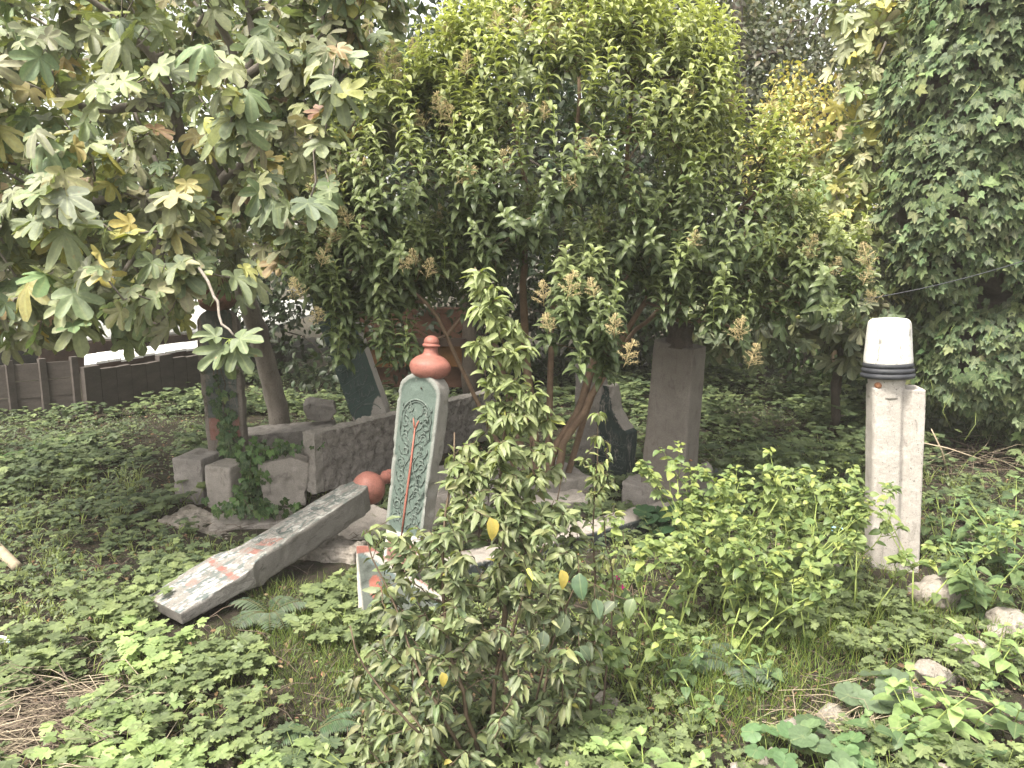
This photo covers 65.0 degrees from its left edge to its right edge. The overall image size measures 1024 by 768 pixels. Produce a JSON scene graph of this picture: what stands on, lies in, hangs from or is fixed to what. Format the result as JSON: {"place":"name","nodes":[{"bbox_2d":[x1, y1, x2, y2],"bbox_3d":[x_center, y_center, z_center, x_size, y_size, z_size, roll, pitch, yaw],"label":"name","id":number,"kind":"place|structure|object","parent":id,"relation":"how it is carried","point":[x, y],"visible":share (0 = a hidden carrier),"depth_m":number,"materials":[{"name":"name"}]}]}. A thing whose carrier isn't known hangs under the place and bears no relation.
{"place":"outdoors","nodes":[
{"label":"outdoors","id":0,"kind":"place"},
{"bbox_2d":[0,0,947,250],"label":"sky","id":1,"kind":"structure","parent":0,"point":[179,23],"materials":[{"name":"white"}]},
{"bbox_2d":[0,253,1023,767],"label":"ground","id":2,"kind":"structure","parent":0,"point":[312,571],"depth_m":4.65,"materials":[{"name":"green plant"}]},
{"bbox_2d":[0,356,82,421],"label":"panel fence","id":3,"kind":"object","parent":2,"relation":"on","point":[46,390],"visible":0.64,"depth_m":9.22,"materials":[{"name":"grey concrete"}]},
{"bbox_2d":[0,632,122,715],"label":"leafy herb","id":4,"kind":"object","parent":2,"relation":"on","point":[62,659],"visible":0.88,"depth_m":3.65,"materials":[{"name":"green plant"}]},
{"bbox_2d":[0,600,147,676],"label":"leafy herb","id":5,"kind":"object","parent":2,"relation":"on","point":[15,636],"visible":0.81,"depth_m":3.91,"materials":[{"name":"green plant"}]},
{"bbox_2d":[31,693,166,767],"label":"leafy herb","id":6,"kind":"object","parent":2,"relation":"on","point":[106,751],"visible":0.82,"depth_m":3.10,"materials":[{"name":"green plant"}]},
{"bbox_2d":[0,656,221,767],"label":"dead stems","id":7,"kind":"object","parent":2,"relation":"on","point":[33,702],"visible":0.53,"depth_m":3.34,"materials":[{"name":"beige plant"}]},
{"bbox_2d":[53,565,178,633],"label":"leafy herb","id":8,"kind":"object","parent":2,"relation":"on","point":[93,598],"visible":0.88,"depth_m":4.25,"materials":[{"name":"green plant"}]},
{"bbox_2d":[62,663,187,745],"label":"leafy herb","id":9,"kind":"object","parent":2,"relation":"on","point":[150,703],"visible":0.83,"depth_m":3.29,"materials":[{"name":"green plant"}]},
{"bbox_2d":[0,629,268,767],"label":"dry straw","id":10,"kind":"object","parent":2,"relation":"on","point":[4,749],"visible":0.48,"depth_m":3.36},
{"bbox_2d":[101,614,209,687],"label":"leafy herb","id":11,"kind":"object","parent":2,"relation":"on","point":[130,648],"visible":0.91,"depth_m":3.79,"materials":[{"name":"green plant"}]},
{"bbox_2d":[3,299,314,341],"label":"sheet roof","id":12,"kind":"structure","parent":2,"relation":"on","point":[199,310],"depth_m":14.67,"materials":[{"name":"white metal"}]},
{"bbox_2d":[38,328,270,371],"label":"eave beam","id":13,"kind":"structure","parent":12,"relation":"attached to","point":[63,354],"depth_m":11.57,"materials":[{"name":"brown wood"}]},
{"bbox_2d":[133,551,194,586],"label":"leafy herb","id":14,"kind":"object","parent":2,"relation":"on","point":[163,574],"visible":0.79,"depth_m":4.68,"materials":[{"name":"green plant"}]},
{"bbox_2d":[113,736,233,767],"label":"leafy herb","id":15,"kind":"object","parent":2,"relation":"on","point":[175,752],"visible":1,"depth_m":3.03,"materials":[{"name":"green plant"}]},
{"bbox_2d":[79,340,285,415],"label":"wall","id":16,"kind":"structure","parent":2,"relation":"on","point":[114,386],"depth_m":10.04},
{"bbox_2d":[84,340,197,365],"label":"sheet roof","id":17,"kind":"structure","parent":16,"relation":"on","point":[91,359],"depth_m":10.84,"materials":[{"name":"white metal"}]},
{"bbox_2d":[158,504,212,527],"bbox_3d":[-2.335,1.056,5.861,0.394,0.214,0.347,12,20,28],"label":"rock","id":18,"kind":"object","parent":2,"relation":"on","point":[189,511],"visible":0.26,"depth_m":5.86,"materials":[{"name":"stone"}]},
{"bbox_2d":[172,448,222,504],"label":"stone block","id":19,"kind":"structure","parent":2,"relation":"on","point":[191,465],"depth_m":6.21,"materials":[{"name":"grey stone"}]},
{"bbox_2d":[0,0,414,424],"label":"fig tree","id":20,"kind":"object","parent":2,"relation":"on","point":[63,296],"visible":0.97,"depth_m":4.65,"materials":[{"name":"green plant"}]},
{"bbox_2d":[164,638,276,700],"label":"leafy herb","id":21,"kind":"object","parent":2,"relation":"on","point":[200,675],"visible":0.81,"depth_m":3.64,"materials":[{"name":"green plant"}]},
{"bbox_2d":[197,275,251,465],"bbox_3d":[-2.281,-0.076,6.408,0.379,1.577,0.294,-2,8,-4],"label":"headstone","id":22,"kind":"object","parent":2,"relation":"on","point":[225,402],"visible":0.66,"depth_m":6.36,"materials":[{"name":"grey stone"}]},
{"bbox_2d":[205,458,252,508],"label":"stone block","id":23,"kind":"structure","parent":2,"relation":"on","point":[222,476],"depth_m":6.07,"materials":[{"name":"grey stone"}]},
{"bbox_2d":[0,0,473,361],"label":"pale tree","id":24,"kind":"object","parent":2,"relation":"on","point":[186,116],"visible":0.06,"depth_m":10.96,"materials":[{"name":"green plant"}]},
{"bbox_2d":[180,679,293,760],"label":"leafy herb","id":25,"kind":"object","parent":2,"relation":"on","point":[235,710],"visible":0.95,"depth_m":3.28,"materials":[{"name":"green plant"}]},
{"bbox_2d":[208,506,295,530],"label":"plinth slab","id":26,"kind":"structure","parent":2,"relation":"on","point":[263,523],"depth_m":5.70,"materials":[{"name":"stone"}]},
{"bbox_2d":[201,493,302,521],"bbox_3d":[-1.833,0.881,5.692,0.774,0.210,0.258,0,10,0],"label":"ivy patch","id":27,"kind":"object","parent":26,"relation":"on","point":[267,509],"visible":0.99,"depth_m":5.67,"materials":[{"name":"green plant"}]},
{"bbox_2d":[231,438,272,505],"bbox_3d":[-1.899,0.655,5.918,0.312,0.560,0.297,0,10,0],"label":"ivy patch","id":28,"kind":"object","parent":26,"relation":"on","point":[249,481],"visible":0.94,"depth_m":5.85,"materials":[{"name":"green plant"}]},
{"bbox_2d":[258,453,308,505],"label":"stone block","id":29,"kind":"structure","parent":26,"relation":"on","point":[288,476],"depth_m":5.93,"materials":[{"name":"grey stone"}]},
{"bbox_2d":[217,436,325,464],"bbox_3d":[-1.774,0.493,5.900,0.791,0.191,0.268,0,10,0],"label":"ivy patch","id":30,"kind":"object","parent":29,"relation":"on","point":[278,450],"visible":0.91,"depth_m":5.90,"materials":[{"name":"green plant"}]},
{"bbox_2d":[228,595,307,630],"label":"fern","id":31,"kind":"object","parent":2,"relation":"on","point":[245,619],"visible":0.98,"depth_m":4.27,"materials":[{"name":"green plant"}]},
{"bbox_2d":[148,469,390,623],"bbox_3d":[-1.325,0.918,4.912,0.332,0.224,1.783,10,26,34],"label":"headstone","id":32,"kind":"object","parent":2,"relation":"on","point":[211,582],"visible":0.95,"depth_m":4.69,"materials":[{"name":"stone"}]},
{"bbox_2d":[237,737,316,767],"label":"leafy herb","id":33,"kind":"object","parent":2,"relation":"on","point":[268,758],"visible":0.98,"depth_m":3.03,"materials":[{"name":"green plant"}]},
{"bbox_2d":[248,419,335,455],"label":"stone slab","id":34,"kind":"structure","parent":2,"relation":"on","point":[292,433],"depth_m":6.95,"materials":[{"name":"grey stone"}]},
{"bbox_2d":[303,397,336,421],"bbox_3d":[-1.709,0.231,7.140,0.297,0.176,0.222,6,14,-13],"label":"rock","id":35,"kind":"object","parent":34,"relation":"on","point":[317,409],"visible":1,"depth_m":7.05,"materials":[{"name":"grey stone"}]},
{"bbox_2d":[264,721,353,767],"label":"leafy herb","id":36,"kind":"object","parent":2,"relation":"on","point":[301,758],"visible":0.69,"depth_m":3.12,"materials":[{"name":"green plant"}]},
{"bbox_2d":[276,707,361,746],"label":"fern","id":37,"kind":"object","parent":2,"relation":"on","point":[335,723],"visible":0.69,"depth_m":3.29,"materials":[{"name":"green plant"}]},
{"bbox_2d":[298,534,366,564],"bbox_3d":[-1.216,1.100,5.218,0.537,0.225,0.274,7,11,9],"label":"rock","id":38,"kind":"object","parent":2,"relation":"on","point":[337,548],"visible":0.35,"depth_m":5.10,"materials":[{"name":"stone"}]},
{"bbox_2d":[310,264,389,420],"bbox_3d":[-1.456,-0.344,7.103,0.342,1.554,0.221,-17,5,14],"label":"headstone","id":39,"kind":"object","parent":2,"relation":"on","point":[363,391],"visible":0.43,"depth_m":7.08,"materials":[{"name":"stone"}]},
{"bbox_2d":[310,721,396,767],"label":"broadleaf weed","id":40,"kind":"object","parent":2,"relation":"on","point":[321,763],"visible":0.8,"depth_m":2.99,"materials":[{"name":"green plant"}]},
{"bbox_2d":[338,504,386,540],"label":"grave slab","id":41,"kind":"structure","parent":2,"relation":"on","point":[375,514],"depth_m":5.65,"materials":[{"name":"stone"}]},
{"bbox_2d":[302,390,495,494],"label":"kerb slab","id":42,"kind":"structure","parent":2,"relation":"on","point":[351,451],"depth_m":6.31,"materials":[{"name":"stone"}]},
{"bbox_2d":[356,545,442,624],"bbox_3d":[-0.606,1.070,4.355,0.478,0.442,0.105,-7,-15,-7],"label":"headstone fragment","id":43,"kind":"object","parent":2,"relation":"on","point":[367,576],"visible":0.27,"depth_m":4.31,"materials":[{"name":"stone"}]},
{"bbox_2d":[359,307,465,386],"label":"shed","id":44,"kind":"structure","parent":2,"relation":"on","point":[453,377],"depth_m":10.27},
{"bbox_2d":[384,335,450,578],"bbox_3d":[-0.558,0.463,4.788,0.286,1.520,0.241,11,9,22],"label":"headstone","id":45,"kind":"object","parent":2,"relation":"on","point":[421,417],"visible":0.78,"depth_m":4.69,"materials":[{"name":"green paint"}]},
{"bbox_2d":[193,164,715,397],"bbox_3d":[-0.803,-1.294,11.016,7.636,3.820,3.006,0,10,0],"label":"background tree","id":46,"kind":"object","parent":2,"relation":"on","point":[274,306],"visible":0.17,"depth_m":10.39,"materials":[{"name":"green plant"}]},
{"bbox_2d":[334,267,618,767],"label":"sapling","id":47,"kind":"object","parent":2,"relation":"on","point":[514,483],"visible":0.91,"depth_m":2.94,"materials":[{"name":"green plant"}]},
{"bbox_2d":[281,0,690,393],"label":"evergreen tree","id":48,"kind":"object","parent":2,"relation":"on","point":[469,333],"visible":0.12,"depth_m":9.25,"materials":[{"name":"green plant"}]},
{"bbox_2d":[0,399,1021,767],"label":"fallen twigs","id":49,"kind":"object","parent":2,"relation":"on","point":[496,611],"visible":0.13,"depth_m":4.12,"materials":[{"name":"brown wood"}]},
{"bbox_2d":[0,352,1023,767],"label":"ground herbs","id":50,"kind":"object","parent":2,"relation":"on","point":[84,446],"visible":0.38,"depth_m":5.35,"materials":[{"name":"green plant"}]},
{"bbox_2d":[0,393,1023,767],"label":"seedlings","id":51,"kind":"object","parent":2,"relation":"on","point":[522,623],"visible":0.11,"depth_m":4.07,"materials":[{"name":"green plant"}]},
{"bbox_2d":[433,457,592,526],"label":"grave slab","id":52,"kind":"structure","parent":2,"relation":"on","point":[576,478],"depth_m":6.05,"materials":[{"name":"stone"}]},
{"bbox_2d":[43,532,1023,767],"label":"grass","id":53,"kind":"structure","parent":2,"relation":"on","point":[762,653],"depth_m":3.84,"materials":[{"name":"green plant"}]},
{"bbox_2d":[444,501,675,581],"bbox_3d":[0.390,1.056,5.313,1.854,0.201,0.250,-8,12,-32],"label":"carved headstone","id":54,"kind":"object","parent":2,"relation":"on","point":[631,519],"visible":0.16,"depth_m":5.28,"materials":[{"name":"stone"}]},
{"bbox_2d":[267,0,890,476],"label":"glossy privet tree","id":55,"kind":"object","parent":2,"relation":"on","point":[727,276],"visible":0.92,"depth_m":4.85,"materials":[{"name":"green plant"}]},
{"bbox_2d":[529,559,639,726],"bbox_3d":[0.228,1.068,2.976,0.449,0.866,0.187,3,11,19],"label":"climbing vine","id":56,"kind":"object","parent":2,"relation":"on","point":[579,584],"visible":0.94,"depth_m":2.90,"materials":[{"name":"green plant"}]},
{"bbox_2d":[228,0,949,376],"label":"distant tree","id":57,"kind":"object","parent":2,"relation":"on","point":[566,76],"visible":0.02,"depth_m":12.50,"materials":[{"name":"green plant"}]},
{"bbox_2d":[575,358,607,467],"bbox_3d":[0.703,0.286,6.914,0.382,1.119,0.170,-2,4,31],"label":"headstone","id":58,"kind":"object","parent":2,"relation":"on","point":[589,431],"visible":0.19,"depth_m":6.86,"materials":[{"name":"grey stone"}]},
{"bbox_2d":[566,704,638,766],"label":"leafy herb","id":59,"kind":"object","parent":2,"relation":"on","point":[611,736],"visible":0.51,"depth_m":3.10,"materials":[{"name":"green plant"}]},
{"bbox_2d":[573,411,633,710],"bbox_3d":[0.381,0.775,3.371,0.263,1.342,0.194,0,10,0],"label":"sapling","id":60,"kind":"object","parent":2,"relation":"on","point":[598,479],"visible":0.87,"depth_m":3.33,"materials":[{"name":"green plant"}]},
{"bbox_2d":[546,570,684,714],"bbox_3d":[0.421,1.123,3.469,0.623,0.587,0.430,3,10,15],"label":"four oclock plant","id":61,"kind":"object","parent":2,"relation":"on","point":[616,657],"visible":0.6,"depth_m":3.46,"materials":[{"name":"green plant"}]},
{"bbox_2d":[595,383,636,488],"bbox_3d":[0.860,0.429,6.681,0.323,0.860,0.177,8,13,37],"label":"headstone fragment","id":62,"kind":"object","parent":2,"relation":"on","point":[617,430],"visible":0.68,"depth_m":6.61,"materials":[{"name":"stone"}]},
{"bbox_2d":[622,474,657,507],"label":"stone block","id":63,"kind":"structure","parent":2,"relation":"on","point":[635,490],"depth_m":5.97,"materials":[{"name":"grey stone"}]},
{"bbox_2d":[378,0,907,339],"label":"broadleaf tree","id":64,"kind":"object","parent":2,"relation":"on","point":[532,317],"visible":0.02,"depth_m":11.50,"materials":[{"name":"green plant"}]},
{"bbox_2d":[590,725,710,767],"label":"broadleaf weed","id":65,"kind":"object","parent":2,"relation":"on","point":[625,748],"visible":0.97,"depth_m":2.94,"materials":[{"name":"green plant"}]},
{"bbox_2d":[588,517,730,649],"bbox_3d":[0.734,1.000,4.021,0.802,0.609,0.380,0,10,0],"label":"four oclock plant","id":66,"kind":"object","parent":2,"relation":"on","point":[646,544],"visible":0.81,"depth_m":3.99,"materials":[{"name":"green plant"}]},
{"bbox_2d":[633,504,692,538],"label":"leafy herb","id":67,"kind":"object","parent":2,"relation":"on","point":[653,514],"visible":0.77,"depth_m":5.41,"materials":[{"name":"green plant"}]},
{"bbox_2d":[641,322,705,505],"bbox_3d":[1.187,0.277,5.894,0.369,1.462,0.238,12,16,37],"label":"headstone","id":68,"kind":"object","parent":2,"relation":"on","point":[676,387],"visible":0.71,"depth_m":5.77,"materials":[{"name":"grey stone"}]},
{"bbox_2d":[641,636,713,685],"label":"broadleaf weed","id":69,"kind":"object","parent":2,"relation":"on","point":[684,662],"visible":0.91,"depth_m":3.65,"materials":[{"name":"green plant"}]},
{"bbox_2d":[632,457,753,621],"bbox_3d":[0.963,0.828,4.237,0.524,0.899,0.736,-8,13,-40],"label":"four oclock plant","id":70,"kind":"object","parent":2,"relation":"on","point":[724,516],"visible":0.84,"depth_m":4.16,"materials":[{"name":"green plant"}]},
{"bbox_2d":[638,441,758,590],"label":"four oclock plant","id":71,"kind":"object","parent":2,"relation":"on","point":[696,490],"visible":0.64,"depth_m":4.47,"materials":[{"name":"green plant"}]},
{"bbox_2d":[670,668,736,726],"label":"broadleaf weed","id":72,"kind":"object","parent":2,"relation":"on","point":[685,693],"visible":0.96,"depth_m":3.44,"materials":[{"name":"green plant"}]},
{"bbox_2d":[685,642,781,691],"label":"fern","id":73,"kind":"object","parent":2,"relation":"on","point":[735,673],"visible":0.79,"depth_m":3.70,"materials":[{"name":"green plant"}]},
{"bbox_2d":[679,447,810,633],"bbox_3d":[1.204,0.793,4.168,0.810,0.994,0.604,-9,13,-41],"label":"four oclock plant","id":74,"kind":"object","parent":2,"relation":"on","point":[742,551],"visible":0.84,"depth_m":4.10,"materials":[{"name":"green plant"}]},
{"bbox_2d":[725,648,784,695],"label":"broadleaf weed","id":75,"kind":"object","parent":2,"relation":"on","point":[776,671],"visible":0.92,"depth_m":3.64,"materials":[{"name":"green plant"}]},
{"bbox_2d":[621,0,893,387],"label":"broadleaf tree","id":76,"kind":"object","parent":2,"relation":"on","point":[787,40],"visible":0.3,"depth_m":10.24,"materials":[{"name":"green plant"}]},
{"bbox_2d":[741,720,800,767],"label":"mallow","id":77,"kind":"object","parent":2,"relation":"on","point":[751,732],"visible":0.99,"depth_m":3.03,"materials":[{"name":"green plant"}]},
{"bbox_2d":[704,550,842,658],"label":"four oclock plant","id":78,"kind":"object","parent":2,"relation":"on","point":[811,599],"visible":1,"depth_m":3.81,"materials":[{"name":"green plant"}]},
{"bbox_2d":[590,208,959,405],"bbox_3d":[3.968,-0.667,9.489,6.656,2.906,2.527,3,11,19],"label":"background tree","id":79,"kind":"object","parent":2,"relation":"on","point":[787,361],"visible":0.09,"depth_m":9.65,"materials":[{"name":"green plant"}]},
{"bbox_2d":[695,463,895,614],"bbox_3d":[1.470,0.813,4.388,0.995,0.857,0.567,0,10,0],"label":"four oclock plant","id":80,"kind":"object","parent":2,"relation":"on","point":[822,550],"visible":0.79,"depth_m":4.27,"materials":[{"name":"green plant"}]},
{"bbox_2d":[662,225,956,439],"bbox_3d":[3.026,-0.388,7.532,3.030,2.177,1.753,0,10,0],"label":"fig tree","id":81,"kind":"object","parent":2,"relation":"on","point":[846,344],"visible":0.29,"depth_m":7.33,"materials":[{"name":"green plant"}]},
{"bbox_2d":[758,516,867,645],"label":"four oclock plant","id":82,"kind":"object","parent":2,"relation":"on","point":[798,587],"visible":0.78,"depth_m":4.00,"materials":[{"name":"green plant"}]},
{"bbox_2d":[757,460,871,575],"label":"four oclock plant","id":83,"kind":"object","parent":2,"relation":"on","point":[807,503],"visible":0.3,"depth_m":4.64,"materials":[{"name":"green plant"}]},
{"bbox_2d":[788,713,858,767],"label":"mallow","id":84,"kind":"object","parent":2,"relation":"on","point":[802,735],"visible":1,"depth_m":3.02,"materials":[{"name":"green plant"}]},
{"bbox_2d":[733,3,918,424],"bbox_3d":[3.454,-1.761,8.405,2.246,4.626,1.197,0,10,0],"label":"yellowing tree","id":85,"kind":"object","parent":2,"relation":"on","point":[801,105],"visible":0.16,"depth_m":8.23,"materials":[{"name":"yellow plant"}]},
{"bbox_2d":[770,465,909,596],"bbox_3d":[1.756,0.867,4.410,0.760,0.756,0.389,4,11,20],"label":"four oclock plant","id":86,"kind":"object","parent":2,"relation":"on","point":[883,529],"visible":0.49,"depth_m":4.39,"materials":[{"name":"green plant"}]},
{"bbox_2d":[827,731,877,767],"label":"mallow","id":87,"kind":"object","parent":2,"relation":"on","point":[854,746],"visible":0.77,"depth_m":3.06,"materials":[{"name":"green plant"}]},
{"bbox_2d":[787,0,949,246],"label":"fig tree","id":88,"kind":"object","parent":2,"relation":"on","point":[869,41],"visible":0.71,"depth_m":7.47,"materials":[{"name":"green plant"}]},
{"bbox_2d":[833,667,912,714],"bbox_3d":[1.543,1.333,3.438,0.303,0.195,0.313,5,11,26],"label":"mallow","id":89,"kind":"object","parent":2,"relation":"on","point":[845,691],"visible":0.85,"depth_m":3.39,"materials":[{"name":"green plant"}]},
{"bbox_2d":[756,676,1010,762],"bbox_3d":[1.549,1.385,3.351,1.217,0.181,0.623,0,10,0],"label":"dry straw","id":90,"kind":"object","parent":2,"relation":"on","point":[872,718],"visible":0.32,"depth_m":3.35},
{"bbox_2d":[821,462,946,627],"bbox_3d":[1.885,0.890,4.239,0.306,0.788,0.753,-2,10,-13],"label":"four oclock plant","id":91,"kind":"object","parent":2,"relation":"on","point":[889,559],"visible":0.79,"depth_m":4.23,"materials":[{"name":"green plant"}]},
{"bbox_2d":[845,708,933,763],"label":"broadleaf weed","id":92,"kind":"object","parent":2,"relation":"on","point":[897,738],"visible":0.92,"depth_m":3.11,"materials":[{"name":"green plant"}]},
{"bbox_2d":[860,317,925,572],"bbox_3d":[2.304,0.389,4.902,0.348,1.592,0.306,-2,10,8],"label":"headstone","id":93,"kind":"object","parent":2,"relation":"on","point":[895,425],"visible":0.86,"depth_m":4.81,"materials":[{"name":"stone"}]},
{"bbox_2d":[798,432,1022,480],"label":"dry brush","id":94,"kind":"object","parent":2,"relation":"on","point":[974,450],"visible":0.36,"depth_m":7.24,"materials":[{"name":"brown plant"}]},
{"bbox_2d":[870,662,987,747],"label":"broadleaf weed","id":95,"kind":"object","parent":2,"relation":"on","point":[954,715],"visible":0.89,"depth_m":3.22,"materials":[{"name":"green plant"}]},
{"bbox_2d":[911,658,956,685],"bbox_3d":[1.957,1.351,3.753,0.213,0.122,0.153,15,18,-12],"label":"rock","id":96,"kind":"object","parent":2,"relation":"on","point":[928,668],"visible":0.69,"depth_m":3.71,"materials":[{"name":"stone"}]},
{"bbox_2d":[848,481,1023,616],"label":"four oclock plant","id":97,"kind":"object","parent":2,"relation":"on","point":[963,567],"visible":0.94,"depth_m":4.19,"materials":[{"name":"green plant"}]},
{"bbox_2d":[907,574,968,610],"bbox_3d":[2.424,1.208,4.598,0.276,0.240,0.299,-5,11,-42],"label":"rock","id":98,"kind":"object","parent":2,"relation":"on","point":[928,585],"visible":0.43,"depth_m":4.52,"materials":[{"name":"stone"}]},
{"bbox_2d":[865,0,1023,456],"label":"ivy clad tree","id":99,"kind":"object","parent":2,"relation":"on","point":[953,154],"visible":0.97,"depth_m":6.49,"materials":[{"name":"green plant"}]},
{"bbox_2d":[917,676,1010,744],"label":"broadleaf weed","id":100,"kind":"object","parent":2,"relation":"on","point":[972,715],"visible":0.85,"depth_m":3.30,"materials":[{"name":"green plant"}]},
{"bbox_2d":[920,486,1019,557],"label":"broadleaf weed","id":101,"kind":"object","parent":2,"relation":"on","point":[956,537],"visible":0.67,"depth_m":5.22,"materials":[{"name":"green plant"}]},
{"bbox_2d":[935,534,1023,619],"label":"broadleaf weed","id":102,"kind":"object","parent":2,"relation":"on","point":[960,582],"visible":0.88,"depth_m":4.36,"materials":[{"name":"green plant"}]},
{"bbox_2d":[944,617,1023,687],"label":"broadleaf weed","id":103,"kind":"object","parent":2,"relation":"on","point":[991,654],"visible":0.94,"depth_m":3.69,"materials":[{"name":"green plant"}]},
{"bbox_2d":[948,475,1023,582],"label":"broadleaf weed","id":104,"kind":"object","parent":2,"relation":"on","point":[992,530],"visible":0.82,"depth_m":4.90,"materials":[{"name":"green plant"}]},
{"bbox_2d":[970,681,1023,739],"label":"broadleaf weed","id":105,"kind":"object","parent":2,"relation":"on","point":[1015,729],"visible":0.94,"depth_m":3.30,"materials":[{"name":"green plant"}]},
{"bbox_2d":[984,606,1023,632],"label":"rock","id":106,"kind":"object","parent":2,"relation":"on","point":[1015,616],"visible":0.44,"depth_m":4.23,"materials":[{"name":"stone"}]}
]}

